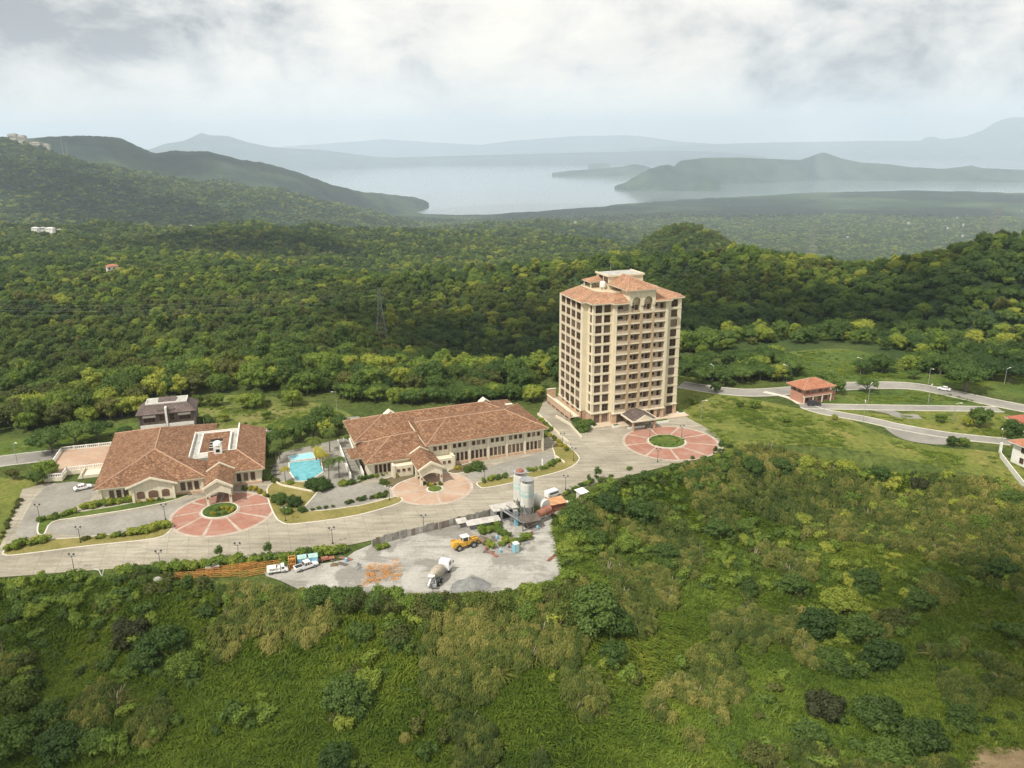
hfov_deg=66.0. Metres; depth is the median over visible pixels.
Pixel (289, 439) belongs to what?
palm tree
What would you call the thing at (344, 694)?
slope bush
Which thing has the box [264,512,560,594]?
yard
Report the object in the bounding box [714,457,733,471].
slope bush
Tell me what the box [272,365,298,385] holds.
forest tree
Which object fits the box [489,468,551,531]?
batching plant
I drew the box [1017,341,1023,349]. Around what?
roadside tree
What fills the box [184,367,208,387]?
forest tree
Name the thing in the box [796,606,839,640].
slope bush
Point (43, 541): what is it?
hedge shrub
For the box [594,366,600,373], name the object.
window
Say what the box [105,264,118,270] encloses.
distant house
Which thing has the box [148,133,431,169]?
mountain
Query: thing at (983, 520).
slope bush
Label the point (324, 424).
garden tree
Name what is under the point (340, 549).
hedge shrub
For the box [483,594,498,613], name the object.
yard edge bush
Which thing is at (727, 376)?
garden tree
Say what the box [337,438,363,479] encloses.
garden steps
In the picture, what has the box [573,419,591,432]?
garden bush
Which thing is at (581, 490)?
guard hut
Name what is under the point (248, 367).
forest tree
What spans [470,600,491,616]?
slope bush
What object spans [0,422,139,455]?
meadow
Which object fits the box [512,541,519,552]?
portable toilet
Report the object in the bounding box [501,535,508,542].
hedge shrub
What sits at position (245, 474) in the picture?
window
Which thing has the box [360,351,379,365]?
forest tree
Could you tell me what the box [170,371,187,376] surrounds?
forest tree
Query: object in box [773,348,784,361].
roadside tree
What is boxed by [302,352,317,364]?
forest tree
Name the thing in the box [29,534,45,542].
hedge shrub
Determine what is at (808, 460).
slope bush
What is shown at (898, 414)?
road
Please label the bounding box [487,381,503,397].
roadside tree
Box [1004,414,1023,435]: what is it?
red roofed house
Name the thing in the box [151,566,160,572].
hedge shrub
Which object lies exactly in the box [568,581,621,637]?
slope bush
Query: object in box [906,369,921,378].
garden tree
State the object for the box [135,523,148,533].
hedge shrub
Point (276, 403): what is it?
meadow
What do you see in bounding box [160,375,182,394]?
forest tree
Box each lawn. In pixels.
[3,525,170,554]
[38,494,187,533]
[202,503,236,516]
[268,481,401,523]
[385,472,419,487]
[428,486,441,491]
[448,462,471,472]
[477,442,578,486]
[649,435,684,446]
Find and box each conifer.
[213,544,222,554]
[262,541,271,552]
[594,466,601,477]
[713,446,718,453]
[717,439,725,450]
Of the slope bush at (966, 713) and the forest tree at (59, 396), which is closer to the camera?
the slope bush at (966, 713)
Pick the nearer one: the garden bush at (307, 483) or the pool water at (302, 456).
the garden bush at (307, 483)
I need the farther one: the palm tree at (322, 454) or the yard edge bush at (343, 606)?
the palm tree at (322, 454)
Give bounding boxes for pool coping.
[288,452,314,461]
[288,459,324,481]
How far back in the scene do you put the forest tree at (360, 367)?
304.84 m
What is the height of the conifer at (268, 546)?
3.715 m
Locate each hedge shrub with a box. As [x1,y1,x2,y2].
[2,542,11,551]
[10,538,21,549]
[11,537,28,548]
[26,538,35,545]
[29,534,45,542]
[35,515,45,521]
[35,534,52,543]
[72,507,77,513]
[78,502,88,508]
[88,499,97,508]
[98,532,106,537]
[99,499,106,505]
[106,497,112,505]
[108,531,116,537]
[113,563,128,573]
[114,497,123,504]
[117,562,133,575]
[125,527,137,534]
[131,563,140,570]
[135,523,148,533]
[141,523,151,534]
[141,565,151,572]
[148,520,157,531]
[149,561,163,570]
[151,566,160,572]
[155,560,170,573]
[156,523,165,528]
[158,519,172,527]
[169,558,181,571]
[176,559,186,570]
[180,559,192,569]
[190,559,198,570]
[199,557,207,567]
[205,556,218,566]
[206,555,220,565]
[217,554,230,566]
[228,554,238,565]
[231,551,243,563]
[237,554,245,563]
[241,485,248,490]
[246,554,254,564]
[249,555,262,563]
[262,551,272,562]
[265,553,275,561]
[273,551,284,560]
[277,551,290,560]
[290,547,305,559]
[298,546,305,554]
[305,547,316,553]
[312,544,329,551]
[314,546,324,557]
[322,549,331,554]
[328,545,336,553]
[332,543,347,552]
[337,543,347,553]
[477,524,486,533]
[484,525,494,533]
[485,539,496,548]
[496,526,507,533]
[497,540,506,546]
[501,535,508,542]
[515,537,524,541]
[520,532,532,539]
[577,482,586,486]
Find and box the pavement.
[0,396,723,576]
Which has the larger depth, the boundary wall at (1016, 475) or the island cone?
the island cone
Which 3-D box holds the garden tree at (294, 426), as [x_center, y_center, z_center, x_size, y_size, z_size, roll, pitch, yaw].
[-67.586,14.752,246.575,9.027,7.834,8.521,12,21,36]
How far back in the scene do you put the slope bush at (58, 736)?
134.66 m
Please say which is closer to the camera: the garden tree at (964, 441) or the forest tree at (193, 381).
the garden tree at (964, 441)
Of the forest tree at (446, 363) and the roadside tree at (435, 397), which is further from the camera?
the forest tree at (446, 363)
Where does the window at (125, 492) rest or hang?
in the clubhouse
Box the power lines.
[0,285,380,315]
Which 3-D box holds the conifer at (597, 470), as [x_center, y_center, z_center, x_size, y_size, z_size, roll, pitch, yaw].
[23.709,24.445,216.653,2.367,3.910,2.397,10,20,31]
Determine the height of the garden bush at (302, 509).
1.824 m
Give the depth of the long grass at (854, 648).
151.05 m
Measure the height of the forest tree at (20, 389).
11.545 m
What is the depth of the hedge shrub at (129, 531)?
187.71 m
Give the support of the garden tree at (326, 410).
on the meadow at (276, 403)
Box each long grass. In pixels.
[0,350,1023,767]
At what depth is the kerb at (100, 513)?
200.10 m
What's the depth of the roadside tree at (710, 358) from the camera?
322.02 m
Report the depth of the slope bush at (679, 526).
202.53 m
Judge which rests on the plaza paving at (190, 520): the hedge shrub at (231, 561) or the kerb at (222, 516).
the kerb at (222, 516)
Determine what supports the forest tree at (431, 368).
on the ground at (956, 203)
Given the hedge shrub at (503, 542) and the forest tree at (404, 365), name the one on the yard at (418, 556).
the hedge shrub at (503, 542)
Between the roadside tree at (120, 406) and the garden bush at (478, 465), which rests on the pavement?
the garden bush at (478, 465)
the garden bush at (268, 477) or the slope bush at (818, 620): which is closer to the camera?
the slope bush at (818, 620)
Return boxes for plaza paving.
[168,492,272,537]
[391,471,472,505]
[622,426,719,460]
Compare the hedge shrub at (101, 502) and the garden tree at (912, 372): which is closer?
the hedge shrub at (101, 502)
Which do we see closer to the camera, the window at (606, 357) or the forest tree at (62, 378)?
the window at (606, 357)
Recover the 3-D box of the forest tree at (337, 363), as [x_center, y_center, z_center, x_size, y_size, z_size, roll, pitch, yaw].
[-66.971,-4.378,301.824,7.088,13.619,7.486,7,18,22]
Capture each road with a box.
[0,449,63,465]
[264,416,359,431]
[677,382,1023,410]
[799,404,1002,411]
[807,409,1012,444]
[867,406,921,418]
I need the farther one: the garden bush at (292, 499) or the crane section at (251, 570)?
the garden bush at (292, 499)
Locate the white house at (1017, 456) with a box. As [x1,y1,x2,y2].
[1008,438,1023,466]
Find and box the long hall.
[342,397,548,485]
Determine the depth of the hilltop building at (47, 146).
3762.04 m
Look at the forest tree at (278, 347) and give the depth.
333.97 m
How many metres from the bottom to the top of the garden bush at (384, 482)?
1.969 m
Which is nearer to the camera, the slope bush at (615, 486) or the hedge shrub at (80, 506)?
the hedge shrub at (80, 506)
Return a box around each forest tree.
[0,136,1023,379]
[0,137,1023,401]
[0,138,1023,421]
[0,138,1023,422]
[0,140,1022,386]
[0,140,1023,421]
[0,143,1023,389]
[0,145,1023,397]
[0,402,25,428]
[4,396,22,405]
[5,384,34,397]
[5,392,29,401]
[10,410,38,431]
[20,391,53,402]
[21,396,49,421]
[23,397,45,426]
[26,375,54,390]
[33,380,55,393]
[43,401,74,424]
[44,390,72,406]
[52,370,76,384]
[52,383,75,392]
[56,387,71,400]
[66,380,80,384]
[67,381,91,401]
[70,390,97,417]
[81,367,102,388]
[89,386,96,396]
[92,385,122,401]
[93,366,119,379]
[93,396,121,419]
[95,374,129,396]
[116,371,140,383]
[120,383,137,396]
[120,394,149,414]
[123,363,154,382]
[124,384,149,397]
[140,373,166,397]
[142,378,155,396]
[143,365,159,371]
[144,373,167,379]
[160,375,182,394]
[162,358,188,367]
[163,359,191,375]
[169,374,187,395]
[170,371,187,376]
[183,372,205,393]
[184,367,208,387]
[186,358,210,369]
[188,357,212,369]
[204,369,215,381]
[204,372,232,390]
[213,357,237,376]
[214,358,236,374]
[219,347,243,361]
[230,368,240,380]
[235,359,266,387]
[238,349,259,358]
[241,354,259,361]
[242,368,276,389]
[260,356,276,368]
[267,364,285,384]
[269,341,288,355]
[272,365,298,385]
[274,349,293,359]
[275,355,303,369]
[286,378,302,390]
[288,370,323,394]
[291,346,311,354]
[293,352,302,361]
[297,367,313,382]
[301,357,318,369]
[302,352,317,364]
[311,368,333,389]
[313,349,341,365]
[316,362,345,368]
[319,367,336,378]
[321,375,335,390]
[326,356,346,374]
[333,344,355,354]
[333,379,348,385]
[335,371,352,382]
[342,354,358,365]
[343,363,349,370]
[349,363,359,372]
[354,360,366,365]
[354,365,372,372]
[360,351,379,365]
[366,366,386,380]
[367,354,396,366]
[380,366,391,378]
[380,377,396,387]
[388,366,411,386]
[391,363,409,369]
[393,353,407,364]
[401,374,423,388]
[402,367,417,378]
[407,357,430,366]
[414,359,447,384]
[416,373,428,387]
[431,348,453,364]
[440,358,451,368]
[444,364,452,378]
[446,363,468,385]
[459,354,480,364]
[459,363,476,370]
[472,360,489,369]
[477,355,499,362]
[484,363,507,378]
[485,369,502,382]
[488,358,504,366]
[500,357,528,374]
[504,354,513,370]
[518,354,538,369]
[529,349,547,363]
[538,357,550,375]
[544,346,558,380]
[547,361,555,378]
[550,365,558,380]
[680,331,701,351]
[696,329,720,349]
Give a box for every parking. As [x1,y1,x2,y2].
[16,481,95,539]
[47,497,195,535]
[305,482,388,509]
[468,453,554,479]
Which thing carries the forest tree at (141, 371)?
on the ground at (956, 203)
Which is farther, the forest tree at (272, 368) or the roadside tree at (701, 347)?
the roadside tree at (701, 347)
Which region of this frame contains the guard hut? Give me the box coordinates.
[575,487,588,497]
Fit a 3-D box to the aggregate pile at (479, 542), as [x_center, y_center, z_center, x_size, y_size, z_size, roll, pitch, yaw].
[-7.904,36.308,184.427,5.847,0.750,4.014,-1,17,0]
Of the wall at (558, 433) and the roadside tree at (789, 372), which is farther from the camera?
the roadside tree at (789, 372)
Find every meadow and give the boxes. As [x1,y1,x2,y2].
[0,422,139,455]
[0,478,49,544]
[198,394,351,438]
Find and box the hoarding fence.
[371,509,489,547]
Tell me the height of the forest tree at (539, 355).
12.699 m
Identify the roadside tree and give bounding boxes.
[104,406,117,417]
[113,397,131,416]
[192,394,204,405]
[205,394,215,404]
[210,393,224,404]
[234,392,254,408]
[246,392,264,407]
[250,387,265,398]
[276,385,289,398]
[280,389,303,405]
[332,382,349,397]
[340,382,361,401]
[357,385,371,399]
[363,385,383,401]
[367,383,389,398]
[386,387,405,402]
[398,388,422,403]
[407,387,423,402]
[419,387,428,401]
[420,384,445,401]
[428,386,443,401]
[442,387,455,402]
[448,380,472,388]
[448,387,464,402]
[448,389,469,402]
[460,386,476,401]
[461,385,486,401]
[482,388,500,400]
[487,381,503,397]
[499,383,520,399]
[512,384,522,397]
[521,384,543,401]
[524,383,545,399]
[678,361,696,375]
[682,355,696,370]
[693,353,709,362]
[695,344,706,352]
[699,352,713,360]
[699,363,722,380]
[703,350,721,358]
[720,352,733,364]
[724,349,744,358]
[727,363,745,378]
[732,351,749,360]
[740,358,761,375]
[742,349,760,353]
[743,363,755,379]
[744,351,763,357]
[749,355,770,364]
[753,345,773,358]
[755,371,765,377]
[757,347,778,357]
[764,365,778,380]
[768,364,786,380]
[769,344,785,352]
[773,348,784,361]
[774,352,801,362]
[776,366,792,380]
[778,358,806,375]
[852,359,872,373]
[855,357,874,365]
[868,353,897,365]
[872,354,894,372]
[901,355,921,369]
[903,351,916,356]
[911,341,926,348]
[912,343,931,351]
[915,349,930,357]
[917,356,939,372]
[919,351,939,357]
[928,348,944,354]
[937,344,954,351]
[949,338,966,347]
[963,345,989,353]
[964,353,978,358]
[992,345,1011,359]
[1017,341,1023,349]
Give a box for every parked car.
[73,483,91,491]
[806,400,820,405]
[937,386,950,390]
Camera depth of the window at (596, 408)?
258.63 m
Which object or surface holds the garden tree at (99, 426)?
on the meadow at (21, 442)
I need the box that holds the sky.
[0,0,1023,149]
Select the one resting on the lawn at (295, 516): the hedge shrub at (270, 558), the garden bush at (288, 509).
the garden bush at (288, 509)
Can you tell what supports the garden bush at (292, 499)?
on the lawn at (295, 516)
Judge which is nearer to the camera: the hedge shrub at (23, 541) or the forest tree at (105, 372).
the hedge shrub at (23, 541)
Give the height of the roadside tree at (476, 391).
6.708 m
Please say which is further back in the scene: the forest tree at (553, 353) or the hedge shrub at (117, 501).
the forest tree at (553, 353)
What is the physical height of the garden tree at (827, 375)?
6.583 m
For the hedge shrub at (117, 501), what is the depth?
204.54 m
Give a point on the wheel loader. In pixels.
(461, 542)
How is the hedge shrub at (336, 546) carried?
on the ground at (956, 203)
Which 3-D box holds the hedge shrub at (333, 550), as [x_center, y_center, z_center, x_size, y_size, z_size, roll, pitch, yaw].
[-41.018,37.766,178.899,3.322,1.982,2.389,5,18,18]
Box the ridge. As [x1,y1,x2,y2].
[27,136,428,214]
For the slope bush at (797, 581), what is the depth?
188.70 m
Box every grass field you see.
[676,389,1023,483]
[677,376,722,389]
[767,349,1023,398]
[819,390,984,405]
[834,410,1018,446]
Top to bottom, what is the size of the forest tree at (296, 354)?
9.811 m
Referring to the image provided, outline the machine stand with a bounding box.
[212,563,219,570]
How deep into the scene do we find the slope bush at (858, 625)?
174.67 m
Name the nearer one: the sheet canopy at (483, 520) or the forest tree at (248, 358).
the sheet canopy at (483, 520)
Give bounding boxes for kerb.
[0,445,103,466]
[2,524,172,555]
[37,493,190,534]
[201,502,237,518]
[266,481,402,523]
[427,485,442,492]
[476,442,579,487]
[648,434,685,447]
[677,381,1023,411]
[798,403,1001,411]
[800,405,1010,444]
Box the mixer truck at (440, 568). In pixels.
[426,557,453,587]
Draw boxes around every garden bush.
[265,474,274,480]
[270,492,287,504]
[271,477,279,482]
[279,506,292,514]
[284,494,302,506]
[286,480,293,484]
[297,506,306,513]
[303,477,318,489]
[310,475,333,491]
[337,479,347,486]
[347,479,356,484]
[377,492,387,497]
[379,478,390,485]
[462,466,474,472]
[469,460,486,471]
[571,417,581,423]
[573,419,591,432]
[586,419,595,425]
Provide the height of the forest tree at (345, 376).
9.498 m
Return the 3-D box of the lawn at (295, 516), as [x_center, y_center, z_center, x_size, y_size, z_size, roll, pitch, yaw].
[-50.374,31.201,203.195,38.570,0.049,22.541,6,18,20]
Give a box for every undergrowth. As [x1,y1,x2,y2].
[0,350,1019,767]
[0,351,1023,767]
[2,352,1023,767]
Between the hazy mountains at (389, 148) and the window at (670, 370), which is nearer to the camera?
the window at (670, 370)
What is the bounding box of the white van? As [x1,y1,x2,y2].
[544,487,560,497]
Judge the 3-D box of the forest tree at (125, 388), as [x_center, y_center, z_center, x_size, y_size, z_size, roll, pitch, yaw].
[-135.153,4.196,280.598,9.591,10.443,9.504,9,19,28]
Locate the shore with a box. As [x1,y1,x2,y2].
[396,150,765,165]
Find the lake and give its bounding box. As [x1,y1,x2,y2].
[291,160,1023,214]
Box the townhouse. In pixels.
[135,395,198,428]
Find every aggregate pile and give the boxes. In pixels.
[450,576,490,592]
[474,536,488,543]
[517,573,553,584]
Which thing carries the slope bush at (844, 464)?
on the ground at (956, 203)
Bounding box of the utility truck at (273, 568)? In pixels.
[267,563,287,574]
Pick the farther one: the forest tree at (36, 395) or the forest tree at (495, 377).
the forest tree at (495, 377)
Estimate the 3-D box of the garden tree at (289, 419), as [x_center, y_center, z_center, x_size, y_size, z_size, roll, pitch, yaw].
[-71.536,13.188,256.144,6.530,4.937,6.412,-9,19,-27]
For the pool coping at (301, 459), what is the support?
on the pool deck
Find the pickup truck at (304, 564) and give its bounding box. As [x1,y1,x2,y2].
[293,559,318,571]
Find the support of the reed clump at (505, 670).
on the ground at (956, 203)
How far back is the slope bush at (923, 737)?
144.21 m
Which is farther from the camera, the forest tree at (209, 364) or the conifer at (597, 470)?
the forest tree at (209, 364)
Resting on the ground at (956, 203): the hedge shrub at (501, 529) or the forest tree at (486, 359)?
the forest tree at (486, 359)
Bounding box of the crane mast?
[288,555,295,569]
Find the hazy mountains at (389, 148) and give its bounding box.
[276,135,709,157]
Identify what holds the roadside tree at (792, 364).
on the grass field at (995, 387)
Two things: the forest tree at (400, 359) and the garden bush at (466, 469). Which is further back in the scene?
the forest tree at (400, 359)
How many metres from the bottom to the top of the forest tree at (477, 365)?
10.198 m
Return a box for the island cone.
[614,165,719,190]
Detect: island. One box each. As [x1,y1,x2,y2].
[552,164,649,175]
[674,153,1023,184]
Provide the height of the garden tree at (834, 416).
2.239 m
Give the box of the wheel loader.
[451,533,485,551]
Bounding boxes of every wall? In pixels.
[276,481,313,491]
[537,413,569,444]
[556,415,581,438]
[998,442,1023,485]
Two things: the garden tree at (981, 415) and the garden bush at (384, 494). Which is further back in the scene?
the garden tree at (981, 415)
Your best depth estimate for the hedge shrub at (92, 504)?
202.10 m
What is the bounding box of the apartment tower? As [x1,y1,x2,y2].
[547,269,688,430]
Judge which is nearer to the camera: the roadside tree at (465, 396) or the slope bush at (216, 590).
the slope bush at (216, 590)
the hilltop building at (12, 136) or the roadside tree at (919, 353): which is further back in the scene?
the hilltop building at (12, 136)
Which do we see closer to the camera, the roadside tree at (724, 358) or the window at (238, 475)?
the window at (238, 475)
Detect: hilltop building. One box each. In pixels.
[7,133,17,139]
[17,135,27,144]
[29,142,41,146]
[42,143,51,151]
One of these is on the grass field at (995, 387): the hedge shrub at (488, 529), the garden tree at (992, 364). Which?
the garden tree at (992, 364)
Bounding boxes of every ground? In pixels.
[0,141,1023,767]
[962,741,1023,767]
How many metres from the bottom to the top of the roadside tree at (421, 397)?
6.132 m
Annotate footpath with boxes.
[763,391,799,403]
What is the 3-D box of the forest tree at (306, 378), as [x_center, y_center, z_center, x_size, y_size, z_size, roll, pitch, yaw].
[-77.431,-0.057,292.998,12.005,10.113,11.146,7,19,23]
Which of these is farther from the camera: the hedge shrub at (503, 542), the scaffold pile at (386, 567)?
the hedge shrub at (503, 542)
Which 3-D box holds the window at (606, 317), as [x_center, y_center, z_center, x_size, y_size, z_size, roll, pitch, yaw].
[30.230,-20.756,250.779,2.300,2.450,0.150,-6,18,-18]
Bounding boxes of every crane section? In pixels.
[174,570,238,577]
[196,561,254,575]
[231,559,280,570]
[239,567,266,576]
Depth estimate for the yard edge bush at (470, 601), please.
156.68 m
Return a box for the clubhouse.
[43,423,265,505]
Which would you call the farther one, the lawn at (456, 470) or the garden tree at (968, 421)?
the garden tree at (968, 421)
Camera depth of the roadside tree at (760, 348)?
328.61 m
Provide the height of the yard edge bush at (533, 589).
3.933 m
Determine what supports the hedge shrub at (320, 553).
on the ground at (956, 203)
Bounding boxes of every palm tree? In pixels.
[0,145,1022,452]
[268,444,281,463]
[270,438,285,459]
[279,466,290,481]
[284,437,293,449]
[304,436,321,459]
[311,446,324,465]
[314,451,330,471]
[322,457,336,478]
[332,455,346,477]
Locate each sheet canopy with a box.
[455,517,466,523]
[465,515,500,525]
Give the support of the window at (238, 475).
in the clubhouse
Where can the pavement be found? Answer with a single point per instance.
(606, 451)
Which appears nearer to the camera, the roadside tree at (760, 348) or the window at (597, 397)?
the window at (597, 397)
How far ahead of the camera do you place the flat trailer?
175.76 m
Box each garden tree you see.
[3,468,20,479]
[24,425,69,452]
[26,469,47,484]
[31,459,59,474]
[56,420,94,444]
[89,419,113,439]
[114,426,132,432]
[197,414,214,423]
[217,413,229,420]
[260,410,271,418]
[265,422,283,430]
[265,444,277,455]
[266,429,286,442]
[271,423,286,436]
[281,417,301,424]
[283,419,309,441]
[300,413,326,436]
[309,403,334,418]
[316,417,339,433]
[328,413,349,434]
[685,368,711,383]
[710,382,722,391]
[714,369,734,385]
[728,365,756,382]
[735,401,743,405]
[749,362,771,378]
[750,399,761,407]
[782,415,789,421]
[813,370,838,380]
[827,378,846,393]
[831,414,838,419]
[855,378,878,392]
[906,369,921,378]
[927,353,958,374]
[935,413,947,421]
[938,359,995,391]
[946,435,960,445]
[960,416,974,425]
[960,437,971,446]
[966,406,994,426]
[976,357,1008,378]
[997,361,1023,382]
[1000,418,1023,437]
[1007,350,1023,361]
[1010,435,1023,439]
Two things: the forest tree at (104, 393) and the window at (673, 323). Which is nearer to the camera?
the window at (673, 323)
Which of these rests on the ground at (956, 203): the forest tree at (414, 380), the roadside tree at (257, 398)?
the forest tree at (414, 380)
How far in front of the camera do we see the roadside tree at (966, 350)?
325.82 m
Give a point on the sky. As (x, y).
(147, 74)
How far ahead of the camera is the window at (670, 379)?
265.08 m
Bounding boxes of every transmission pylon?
[372,287,385,334]
[805,225,817,253]
[990,206,1001,235]
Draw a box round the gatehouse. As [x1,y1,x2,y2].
[786,377,836,404]
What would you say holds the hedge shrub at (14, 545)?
on the lawn at (51, 544)
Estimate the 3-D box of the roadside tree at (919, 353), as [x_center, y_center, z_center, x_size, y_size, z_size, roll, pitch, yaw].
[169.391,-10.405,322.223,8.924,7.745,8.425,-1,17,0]
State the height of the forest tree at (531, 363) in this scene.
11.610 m
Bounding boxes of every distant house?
[31,227,40,232]
[44,227,55,236]
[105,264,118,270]
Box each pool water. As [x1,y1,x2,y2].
[289,452,313,460]
[290,459,322,480]
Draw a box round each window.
[109,490,114,498]
[116,489,121,497]
[123,489,128,496]
[144,418,155,422]
[158,411,164,420]
[169,413,174,419]
[179,414,190,419]
[180,482,185,490]
[187,481,192,489]
[194,481,198,488]
[236,473,241,481]
[243,472,247,480]
[250,472,254,479]
[593,405,599,411]
[594,356,600,363]
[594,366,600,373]
[594,376,599,382]
[594,385,599,392]
[594,395,599,402]
[594,415,598,422]
[595,316,601,323]
[595,326,601,333]
[595,336,600,343]
[595,346,600,353]
[596,305,601,312]
[601,414,606,421]
[602,375,608,381]
[602,384,607,391]
[602,394,607,401]
[602,404,607,410]
[603,335,609,342]
[603,345,609,352]
[603,355,608,362]
[603,365,608,372]
[604,305,610,312]
[604,315,609,322]
[604,325,609,332]
[616,414,622,421]
[666,396,672,402]
[666,405,671,413]
[667,377,673,383]
[667,386,672,393]
[668,358,674,364]
[668,367,673,374]
[669,339,675,345]
[669,348,674,355]
[670,319,676,326]
[670,329,675,336]
[671,299,677,306]
[671,309,676,316]
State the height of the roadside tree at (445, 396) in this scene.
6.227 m
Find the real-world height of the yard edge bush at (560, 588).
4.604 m
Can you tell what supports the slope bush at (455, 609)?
on the ground at (956, 203)
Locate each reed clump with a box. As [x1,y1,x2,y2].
[0,441,1023,767]
[0,443,1023,767]
[0,449,1023,767]
[71,442,1023,767]
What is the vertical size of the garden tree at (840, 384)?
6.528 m
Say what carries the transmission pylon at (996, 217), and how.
on the ground at (956, 203)
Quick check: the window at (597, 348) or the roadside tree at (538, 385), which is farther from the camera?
the roadside tree at (538, 385)
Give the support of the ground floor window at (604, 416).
in the apartment tower
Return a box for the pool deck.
[270,438,361,486]
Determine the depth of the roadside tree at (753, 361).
309.80 m
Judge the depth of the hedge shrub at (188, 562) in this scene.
171.94 m
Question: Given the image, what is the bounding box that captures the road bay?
[884,425,956,444]
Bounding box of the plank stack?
[337,561,348,565]
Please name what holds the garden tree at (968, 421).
on the grass field at (947, 426)
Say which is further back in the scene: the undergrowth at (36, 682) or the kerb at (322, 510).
the kerb at (322, 510)
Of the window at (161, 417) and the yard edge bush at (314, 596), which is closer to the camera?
the yard edge bush at (314, 596)
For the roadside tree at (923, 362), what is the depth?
311.81 m
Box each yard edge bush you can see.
[295,590,303,602]
[301,584,331,609]
[328,585,350,607]
[340,594,354,613]
[343,592,371,612]
[357,599,366,609]
[365,590,385,612]
[379,598,391,613]
[389,596,405,614]
[401,592,417,611]
[410,592,428,614]
[422,591,449,611]
[439,590,461,604]
[466,593,480,608]
[470,589,490,608]
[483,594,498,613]
[489,590,516,613]
[510,589,519,602]
[516,582,543,600]
[541,581,568,603]
[542,587,560,602]
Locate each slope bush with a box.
[0,681,41,714]
[0,711,43,759]
[6,582,21,599]
[10,646,39,669]
[21,602,46,619]
[26,696,67,724]
[32,719,80,767]
[58,591,86,607]
[77,726,114,754]
[93,598,110,611]
[110,617,149,650]
[125,649,163,674]
[133,623,187,657]
[164,649,203,680]
[213,583,227,596]
[252,597,265,608]
[315,741,353,767]
[319,671,376,720]
[340,585,366,599]
[345,621,375,642]
[352,672,381,692]
[368,594,396,613]
[383,622,412,646]
[410,602,431,619]
[449,593,461,613]
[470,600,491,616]
[516,599,538,620]
[549,598,572,623]
[555,539,579,552]
[557,504,595,529]
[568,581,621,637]
[584,528,607,545]
[593,491,622,513]
[598,639,628,668]
[600,606,636,635]
[609,482,621,493]
[613,532,642,552]
[625,498,658,525]
[651,542,679,558]
[669,518,691,534]
[680,469,701,480]
[701,517,732,536]
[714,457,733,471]
[736,521,754,529]
[740,455,764,473]
[740,576,759,597]
[743,738,780,767]
[772,457,794,474]
[773,572,811,594]
[786,717,829,748]
[795,511,813,524]
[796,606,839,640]
[798,455,816,467]
[804,687,846,723]
[813,645,847,667]
[818,584,864,616]
[833,610,886,642]
[834,459,856,471]
[847,566,883,595]
[851,691,904,732]
[857,637,904,670]
[862,732,918,767]
[870,464,893,481]
[878,606,915,629]
[894,714,954,758]
[903,588,939,610]
[910,477,930,490]
[929,641,959,661]
[945,702,979,730]
[968,513,995,529]
[980,556,1021,576]
[997,488,1023,505]
[999,621,1023,643]
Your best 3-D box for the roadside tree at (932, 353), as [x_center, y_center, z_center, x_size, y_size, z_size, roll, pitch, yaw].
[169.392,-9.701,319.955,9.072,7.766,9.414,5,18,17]
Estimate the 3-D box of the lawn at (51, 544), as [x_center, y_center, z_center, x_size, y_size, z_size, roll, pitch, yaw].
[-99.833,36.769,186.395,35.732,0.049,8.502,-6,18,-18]
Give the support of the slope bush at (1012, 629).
on the ground at (956, 203)
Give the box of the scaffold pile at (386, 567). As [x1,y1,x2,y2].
[360,558,402,586]
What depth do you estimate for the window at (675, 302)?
257.43 m
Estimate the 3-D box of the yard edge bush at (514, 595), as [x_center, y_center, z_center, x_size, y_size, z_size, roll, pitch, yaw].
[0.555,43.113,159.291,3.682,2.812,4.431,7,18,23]
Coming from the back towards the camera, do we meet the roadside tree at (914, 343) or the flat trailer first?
the roadside tree at (914, 343)
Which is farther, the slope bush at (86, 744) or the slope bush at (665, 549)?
the slope bush at (665, 549)
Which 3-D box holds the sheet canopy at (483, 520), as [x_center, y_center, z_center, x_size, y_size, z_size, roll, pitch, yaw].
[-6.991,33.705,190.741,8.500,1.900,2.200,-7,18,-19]
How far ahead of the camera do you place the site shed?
199.44 m
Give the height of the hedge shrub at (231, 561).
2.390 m
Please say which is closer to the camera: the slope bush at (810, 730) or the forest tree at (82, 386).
the slope bush at (810, 730)
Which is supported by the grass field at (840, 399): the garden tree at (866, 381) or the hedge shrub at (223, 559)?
the garden tree at (866, 381)
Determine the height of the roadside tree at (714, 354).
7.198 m
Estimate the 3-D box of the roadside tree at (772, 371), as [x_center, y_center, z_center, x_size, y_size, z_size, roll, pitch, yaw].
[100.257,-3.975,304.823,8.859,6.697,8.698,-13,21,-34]
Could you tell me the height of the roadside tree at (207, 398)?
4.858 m
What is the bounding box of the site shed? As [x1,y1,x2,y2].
[546,495,566,510]
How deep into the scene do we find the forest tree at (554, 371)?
298.49 m
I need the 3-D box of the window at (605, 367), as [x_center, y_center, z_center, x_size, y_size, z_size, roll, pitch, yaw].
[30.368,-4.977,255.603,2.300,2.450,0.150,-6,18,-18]
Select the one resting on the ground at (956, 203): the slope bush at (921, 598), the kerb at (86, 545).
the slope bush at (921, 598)
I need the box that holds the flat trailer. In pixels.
[318,556,334,562]
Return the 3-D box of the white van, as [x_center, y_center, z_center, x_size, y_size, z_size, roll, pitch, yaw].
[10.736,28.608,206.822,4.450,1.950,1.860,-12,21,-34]
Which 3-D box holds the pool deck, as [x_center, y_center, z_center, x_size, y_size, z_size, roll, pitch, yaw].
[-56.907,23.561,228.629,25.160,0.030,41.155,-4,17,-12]

